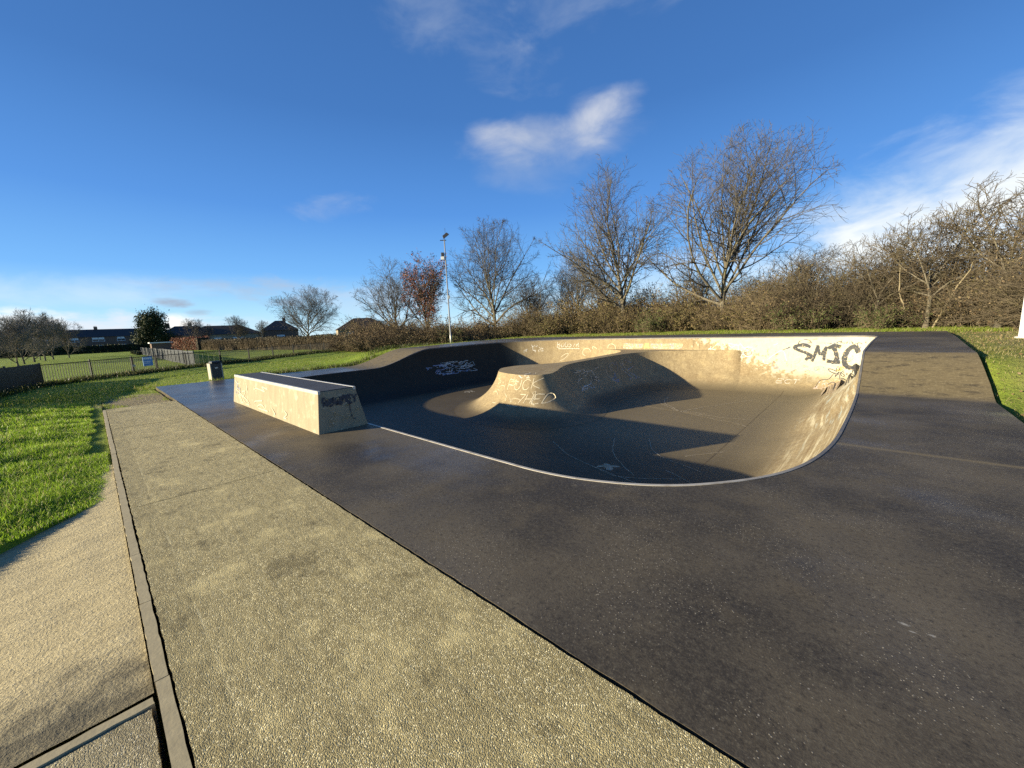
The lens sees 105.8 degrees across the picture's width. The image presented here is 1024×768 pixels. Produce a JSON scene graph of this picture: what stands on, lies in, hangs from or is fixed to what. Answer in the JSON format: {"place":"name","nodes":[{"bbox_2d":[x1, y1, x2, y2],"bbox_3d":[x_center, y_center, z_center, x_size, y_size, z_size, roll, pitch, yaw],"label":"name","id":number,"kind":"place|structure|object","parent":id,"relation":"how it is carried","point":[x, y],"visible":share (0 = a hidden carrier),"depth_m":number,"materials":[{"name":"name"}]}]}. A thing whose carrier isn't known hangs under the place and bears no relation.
{"place":"outdoors","nodes":[
{"label":"outdoors","id":0,"kind":"place"},
{"bbox_2d":[106,401,742,767],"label":"path","id":1,"kind":"structure","parent":0,"point":[300,624],"depth_m":2.24,"materials":[{"name":"beige concrete"}]},
{"bbox_2d":[0,324,1012,412],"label":"lawn grass","id":2,"kind":"structure","parent":0,"point":[8,403],"depth_m":18.61,"materials":[{"name":"green plant"}]},
{"bbox_2d":[0,321,1023,767],"bbox_3d":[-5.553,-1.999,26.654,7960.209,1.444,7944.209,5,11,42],"label":"ground","id":3,"kind":"structure","parent":0,"point":[1008,401],"depth_m":17.48,"materials":[{"name":"green plant"}]},
{"bbox_2d":[0,325,28,354],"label":"bare tree","id":4,"kind":"object","parent":3,"relation":"on","point":[9,344],"visible":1,"depth_m":39.37,"materials":[{"name":"brown plant"}]},
{"bbox_2d":[0,318,33,365],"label":"bare tree","id":5,"kind":"object","parent":3,"relation":"on","point":[15,329],"visible":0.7,"depth_m":41.70,"materials":[{"name":"brown plant"}]},
{"bbox_2d":[0,363,43,391],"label":"board fence","id":6,"kind":"object","parent":3,"relation":"on","point":[16,376],"visible":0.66,"depth_m":17.27,"materials":[{"name":"grey wood"}]},
{"bbox_2d":[0,315,48,363],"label":"bare tree","id":7,"kind":"object","parent":3,"relation":"on","point":[33,347],"visible":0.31,"depth_m":46.02,"materials":[{"name":"brown plant"}]},
{"bbox_2d":[3,309,61,361],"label":"bare tree","id":8,"kind":"object","parent":3,"relation":"on","point":[25,320],"visible":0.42,"depth_m":50.26,"materials":[{"name":"brown plant"}]},
{"bbox_2d":[29,311,64,360],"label":"bare tree","id":9,"kind":"object","parent":3,"relation":"on","point":[50,331],"visible":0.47,"depth_m":54.64,"materials":[{"name":"brown plant"}]},
{"bbox_2d":[32,316,71,359],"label":"bare tree","id":10,"kind":"object","parent":3,"relation":"on","point":[50,339],"visible":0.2,"depth_m":59.25,"materials":[{"name":"brown plant"}]},
{"bbox_2d":[0,401,125,553],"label":"mound","id":11,"kind":"object","parent":3,"relation":"on","point":[99,442],"visible":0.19,"depth_m":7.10,"materials":[{"name":"green plant"}]},
{"bbox_2d":[0,465,153,767],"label":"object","id":12,"kind":"structure","parent":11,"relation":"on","point":[73,657],"depth_m":2.53,"materials":[{"name":"beige concrete"}]},
{"bbox_2d":[53,317,87,357],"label":"bare tree","id":13,"kind":"object","parent":3,"relation":"on","point":[66,336],"visible":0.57,"depth_m":63.68,"materials":[{"name":"brown plant"}]},
{"bbox_2d":[0,343,149,357],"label":"dark hedge","id":14,"kind":"object","parent":3,"relation":"on","point":[87,349],"visible":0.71,"depth_m":89.80,"materials":[{"name":"green plant"}]},
{"bbox_2d":[1,326,149,348],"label":"terraced house","id":15,"kind":"structure","parent":3,"relation":"on","point":[95,335],"depth_m":132.13,"materials":[{"name":"brick"}]},
{"bbox_2d":[69,338,78,342],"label":"window","id":16,"kind":"structure","parent":15,"relation":"in","point":[74,339],"depth_m":126.88,"materials":[{"name":"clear glass"}]},
{"bbox_2d":[92,337,104,341],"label":"window","id":17,"kind":"structure","parent":15,"relation":"in","point":[98,339],"depth_m":130.83,"materials":[{"name":"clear glass"}]},
{"bbox_2d":[117,337,124,340],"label":"window","id":18,"kind":"structure","parent":15,"relation":"in","point":[118,338],"depth_m":134.73,"materials":[{"name":"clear glass"}]},
{"bbox_2d":[44,708,163,767],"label":"slab","id":19,"kind":"structure","parent":3,"relation":"on","point":[133,743],"depth_m":1.75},
{"bbox_2d":[20,410,191,767],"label":"kerb","id":20,"kind":"structure","parent":3,"relation":"on","point":[175,739],"depth_m":2.00,"materials":[{"name":"concrete"}]},
{"bbox_2d":[40,353,186,381],"bbox_3d":[-23.070,-1.041,23.157,0.060,1.200,8.239,-2,8,3],"label":"railing","id":21,"kind":"object","parent":3,"relation":"on","point":[91,367],"visible":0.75,"depth_m":21.76,"materials":[{"name":"black metal"}]},
{"bbox_2d":[132,356,156,370],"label":"gate","id":22,"kind":"structure","parent":21,"relation":"attached to","point":[134,366],"depth_m":24.00,"materials":[{"name":"metal"}]},
{"bbox_2d":[142,356,152,365],"bbox_3d":[-22.987,-1.440,24.440,0.029,0.570,0.620,-2,8,3],"label":"notice sign","id":23,"kind":"object","parent":22,"relation":"attached to","point":[147,361],"visible":1,"depth_m":24.41,"materials":[{"name":"blue metal"}]},
{"bbox_2d":[130,350,141,354],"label":"dark scrub","id":24,"kind":"object","parent":3,"relation":"on","point":[136,352],"visible":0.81,"depth_m":64.80,"materials":[{"name":"green plant"}]},
{"bbox_2d":[128,305,177,345],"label":"evergreen tree","id":25,"kind":"object","parent":3,"relation":"on","point":[152,325],"visible":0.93,"depth_m":97.52,"materials":[{"name":"green plant"}]},
{"bbox_2d":[148,342,173,349],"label":"garden shed","id":26,"kind":"structure","parent":3,"relation":"on","point":[163,345],"depth_m":90.96,"materials":[{"name":"wood"}]},
{"bbox_2d":[140,347,195,364],"bbox_3d":[-42.032,-3.601,45.892,51.862,1.323,0.064,5,12,43],"label":"board fence","id":27,"kind":"object","parent":3,"relation":"on","point":[152,352],"visible":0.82,"depth_m":38.47,"materials":[{"name":"grey wood"}]},
{"bbox_2d":[163,322,195,341],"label":"bungalow","id":28,"kind":"object","parent":3,"relation":"on","point":[178,330],"visible":0.21,"depth_m":109.29,"materials":[{"name":"brick"}]},
{"bbox_2d":[170,335,210,349],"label":"rounded hedge","id":29,"kind":"object","parent":3,"relation":"on","point":[188,343],"visible":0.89,"depth_m":78.42,"materials":[{"name":"brown plant"}]},
{"bbox_2d":[178,319,213,337],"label":"bare tree","id":30,"kind":"object","parent":3,"relation":"on","point":[196,329],"visible":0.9,"depth_m":83.93,"materials":[{"name":"brown plant"}]},
{"bbox_2d":[207,361,223,380],"bbox_3d":[-14.052,-0.611,18.350,0.484,0.950,0.482,4,11,38],"label":"litter bin","id":31,"kind":"object","parent":3,"relation":"on","point":[215,369],"visible":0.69,"depth_m":18.20,"materials":[{"name":"concrete"}]},
{"bbox_2d":[211,363,222,380],"bbox_3d":[-13.886,-0.554,18.225,0.046,0.800,0.378,4,11,39],"label":"door","id":32,"kind":"structure","parent":31,"relation":"in","point":[217,372],"depth_m":18.20,"materials":[{"name":"black metal"}]},
{"bbox_2d":[182,323,260,338],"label":"bungalow","id":33,"kind":"object","parent":3,"relation":"on","point":[219,332],"visible":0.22,"depth_m":104.78,"materials":[{"name":"brown brick"}]},
{"bbox_2d":[0,341,453,397],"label":"rank grass","id":34,"kind":"structure","parent":3,"relation":"on","point":[4,392],"depth_m":22.77,"materials":[{"name":"green plant"}]},
{"bbox_2d":[220,315,249,337],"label":"bare tree","id":35,"kind":"object","parent":3,"relation":"on","point":[236,327],"visible":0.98,"depth_m":92.94,"materials":[{"name":"brown plant"}]},
{"bbox_2d":[184,343,311,366],"bbox_3d":[-22.179,-2.721,34.259,0.060,1.235,14.420,-2,8,6],"label":"railing","id":36,"kind":"object","parent":3,"relation":"on","point":[254,351],"visible":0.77,"depth_m":32.49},
{"bbox_2d":[253,320,269,337],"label":"bare tree","id":37,"kind":"object","parent":3,"relation":"on","point":[261,330],"visible":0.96,"depth_m":103.47,"materials":[{"name":"brown plant"}]},
{"bbox_2d":[200,333,343,349],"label":"clipped hedge","id":38,"kind":"object","parent":3,"relation":"on","point":[257,343],"visible":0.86,"depth_m":58.85,"materials":[{"name":"brown plant"}]},
{"bbox_2d":[262,318,298,337],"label":"bungalow","id":39,"kind":"object","parent":3,"relation":"on","point":[278,330],"visible":0.48,"depth_m":123.59,"materials":[{"name":"brick"}]},
{"bbox_2d":[265,285,341,336],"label":"bare tree","id":40,"kind":"object","parent":3,"relation":"on","point":[295,319],"visible":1,"depth_m":72.72,"materials":[{"name":"brown plant"}]},
{"bbox_2d":[310,342,331,351],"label":"railing","id":41,"kind":"object","parent":3,"relation":"on","point":[324,346],"visible":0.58,"depth_m":42.82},
{"bbox_2d":[336,318,378,336],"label":"bungalow","id":42,"kind":"object","parent":3,"relation":"on","point":[339,329],"visible":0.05,"depth_m":92.34,"materials":[{"name":"brown brick"}]},
{"bbox_2d":[350,257,434,324],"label":"bare tree","id":43,"kind":"object","parent":3,"relation":"on","point":[393,300],"visible":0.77,"depth_m":49.98,"materials":[{"name":"brown plant"}]},
{"bbox_2d":[316,310,525,352],"bbox_3d":[-10.353,-5.676,42.968,24.895,5.280,14.361,-1,9,10],"label":"bramble thicket","id":44,"kind":"object","parent":3,"relation":"on","point":[375,335],"visible":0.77,"depth_m":39.76,"materials":[{"name":"brown plant"}]},
{"bbox_2d":[399,251,449,326],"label":"russet tree","id":45,"kind":"object","parent":3,"relation":"on","point":[420,296],"visible":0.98,"depth_m":47.58,"materials":[{"name":"brown plant"}]},
{"bbox_2d":[440,232,451,342],"bbox_3d":[-5.339,-7.971,32.328,0.804,9.650,0.455,-3,8,0],"label":"floodlight pole","id":46,"kind":"object","parent":3,"relation":"on","point":[446,234],"visible":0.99,"depth_m":32.14,"materials":[{"name":"grey metal"}]},
{"bbox_2d":[430,326,472,344],"bbox_3d":[-6.206,-4.433,38.083,4.542,2.652,4.392,-5,9,-16],"label":"ivy bush","id":47,"kind":"object","parent":3,"relation":"on","point":[446,337],"visible":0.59,"depth_m":37.78,"materials":[{"name":"green plant"}]},
{"bbox_2d":[442,215,558,324],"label":"bare tree","id":48,"kind":"object","parent":3,"relation":"on","point":[488,278],"visible":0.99,"depth_m":44.41,"materials":[{"name":"brown plant"}]},
{"bbox_2d":[497,269,555,322],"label":"bare tree","id":49,"kind":"object","parent":3,"relation":"on","point":[522,296],"visible":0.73,"depth_m":43.42,"materials":[{"name":"brown plant"}]},
{"bbox_2d":[522,282,557,314],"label":"bare tree","id":50,"kind":"object","parent":3,"relation":"on","point":[536,303],"visible":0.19,"depth_m":46.87,"materials":[{"name":"brown plant"}]},
{"bbox_2d":[544,264,587,311],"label":"bare tree","id":51,"kind":"object","parent":3,"relation":"on","point":[559,295],"visible":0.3,"depth_m":46.69,"materials":[{"name":"brown plant"}]},
{"bbox_2d":[551,241,605,314],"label":"bare tree","id":52,"kind":"object","parent":3,"relation":"on","point":[579,295],"visible":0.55,"depth_m":42.83,"materials":[{"name":"brown plant"}]},
{"bbox_2d":[156,331,1023,767],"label":"deck","id":53,"kind":"structure","parent":3,"relation":"on","point":[852,597],"depth_m":2.91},
{"bbox_2d":[234,372,367,434],"bbox_3d":[-5.513,0.292,9.475,6.247,0.831,0.966,5,11,42],"label":"grind ledge","id":54,"kind":"object","parent":53,"relation":"on","point":[318,407],"visible":1,"depth_m":7.79,"materials":[{"name":"concrete"}]},
{"bbox_2d":[299,335,878,485],"bbox_3d":[1.450,-0.251,15.173,18.735,2.237,16.990,5,11,42],"label":"skate bowl","id":55,"kind":"object","parent":53,"relation":"in","point":[688,411],"visible":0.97,"depth_m":14.14,"materials":[{"name":"concrete"}]},
{"bbox_2d":[572,256,617,313],"bbox_3d":[8.823,-9.353,39.783,5.710,8.206,6.145,-5,9,-15],"label":"bare tree","id":56,"kind":"object","parent":3,"relation":"on","point":[601,283],"visible":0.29,"depth_m":39.08,"materials":[{"name":"brown plant"}]},
{"bbox_2d":[537,154,689,331],"bbox_3d":[9.562,-11.827,34.073,11.336,14.746,11.961,2,10,30],"label":"bare tree","id":57,"kind":"object","parent":3,"relation":"on","point":[609,236],"visible":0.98,"depth_m":33.56,"materials":[{"name":"brown plant"}]},
{"bbox_2d":[632,308,670,332],"bbox_3d":[11.534,-5.186,32.063,3.257,2.268,4.130,0,9,18],"label":"ivy bush","id":58,"kind":"object","parent":3,"relation":"on","point":[648,324],"visible":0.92,"depth_m":31.39,"materials":[{"name":"green plant"}]},
{"bbox_2d":[488,245,854,336],"bbox_3d":[11.116,-7.353,35.743,30.952,7.618,15.143,5,11,42],"label":"bramble thicket","id":59,"kind":"object","parent":3,"relation":"on","point":[686,315],"visible":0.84,"depth_m":33.22,"materials":[{"name":"brown plant"}]},
{"bbox_2d":[667,263,722,305],"bbox_3d":[16.651,-8.068,35.269,5.109,6.360,5.498,2,10,30],"label":"bare tree","id":60,"kind":"object","parent":3,"relation":"on","point":[703,283],"visible":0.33,"depth_m":34.62,"materials":[{"name":"brown plant"}]},
{"bbox_2d":[633,119,849,330],"bbox_3d":[16.032,-11.219,28.519,11.864,14.636,13.724,-2,8,6],"label":"bare tree","id":61,"kind":"object","parent":3,"relation":"on","point":[743,211],"visible":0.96,"depth_m":27.38,"materials":[{"name":"brown plant"}]},
{"bbox_2d":[727,259,819,307],"bbox_3d":[19.058,-6.306,27.482,5.410,5.019,5.404,-6,9,-22],"label":"hawthorn tree","id":62,"kind":"object","parent":3,"relation":"on","point":[785,282],"visible":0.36,"depth_m":26.53,"materials":[{"name":"brown plant"}]},
{"bbox_2d":[539,326,1023,415],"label":"leaf litter","id":63,"kind":"object","parent":3,"relation":"on","point":[919,328],"visible":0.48,"depth_m":14.74,"materials":[{"name":"plant"}]},
{"bbox_2d":[762,301,842,330],"bbox_3d":[17.476,-4.036,24.126,3.700,2.369,4.273,-1,8,7],"label":"ivy bush","id":64,"kind":"object","parent":3,"relation":"on","point":[808,323],"visible":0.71,"depth_m":23.59,"materials":[{"name":"green plant"}]},
{"bbox_2d":[765,233,863,290],"bbox_3d":[21.796,-7.427,28.146,6.010,6.770,6.468,3,10,33],"label":"bare tree","id":65,"kind":"object","parent":3,"relation":"on","point":[813,262],"visible":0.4,"depth_m":27.51,"materials":[{"name":"brown plant"}]},
{"bbox_2d":[719,206,1023,329],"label":"twiggy thicket","id":66,"kind":"object","parent":3,"relation":"on","point":[970,304],"visible":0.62,"depth_m":21.21,"materials":[{"name":"brown plant"}]},
{"bbox_2d":[850,301,931,329],"bbox_3d":[20.409,-3.611,20.986,3.234,1.962,2.879,5,11,42],"label":"ivy bush","id":67,"kind":"object","parent":3,"relation":"on","point":[875,321],"visible":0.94,"depth_m":20.97,"materials":[{"name":"green plant"}]},
{"bbox_2d":[880,253,910,327],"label":"sapling","id":68,"kind":"object","parent":3,"relation":"on","point":[900,298],"visible":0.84,"depth_m":21.21,"materials":[{"name":"brown plant"}]},
{"bbox_2d":[833,205,970,313],"bbox_3d":[22.761,-6.537,22.604,6.005,6.622,6.012,-7,9,-26],"label":"hawthorn tree","id":69,"kind":"object","parent":3,"relation":"on","point":[864,267],"visible":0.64,"depth_m":22.01,"materials":[{"name":"brown plant"}]},
{"bbox_2d":[858,170,1023,327],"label":"hawthorn tree","id":70,"kind":"object","parent":3,"relation":"on","point":[930,267],"visible":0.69,"depth_m":20.18,"materials":[{"name":"brown plant"}]},
{"bbox_2d":[929,251,984,327],"bbox_3d":[21.848,-4.525,19.187,1.741,3.608,2.087,5,11,42],"label":"sapling","id":71,"kind":"object","parent":3,"relation":"on","point":[966,275],"visible":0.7,"depth_m":19.10,"materials":[{"name":"brown plant"}]},
{"bbox_2d":[919,171,1023,327],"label":"hawthorn tree","id":72,"kind":"object","parent":3,"relation":"on","point":[974,237],"visible":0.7,"depth_m":18.52,"materials":[{"name":"brown plant"}]},
{"bbox_2d":[938,325,1023,421],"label":"worn turf","id":73,"kind":"structure","parent":3,"relation":"on","point":[1004,347],"depth_m":9.87,"materials":[{"name":"green plant"}]},
{"bbox_2d":[966,203,1023,275],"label":"hawthorn tree","id":74,"kind":"object","parent":3,"relation":"on","point":[1018,221],"visible":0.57,"depth_m":18.04,"materials":[{"name":"brown plant"}]},
{"bbox_2d":[1014,301,1023,337],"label":"lamp post","id":75,"kind":"object","parent":3,"relation":"on","point":[1021,332],"visible":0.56,"depth_m":11.93,"materials":[{"name":"white metal"}]},
{"bbox_2d":[0,0,1023,340],"label":"sky","id":76,"kind":"structure","parent":0,"point":[208,161],"materials":[{"name":"blue"}]}
]}

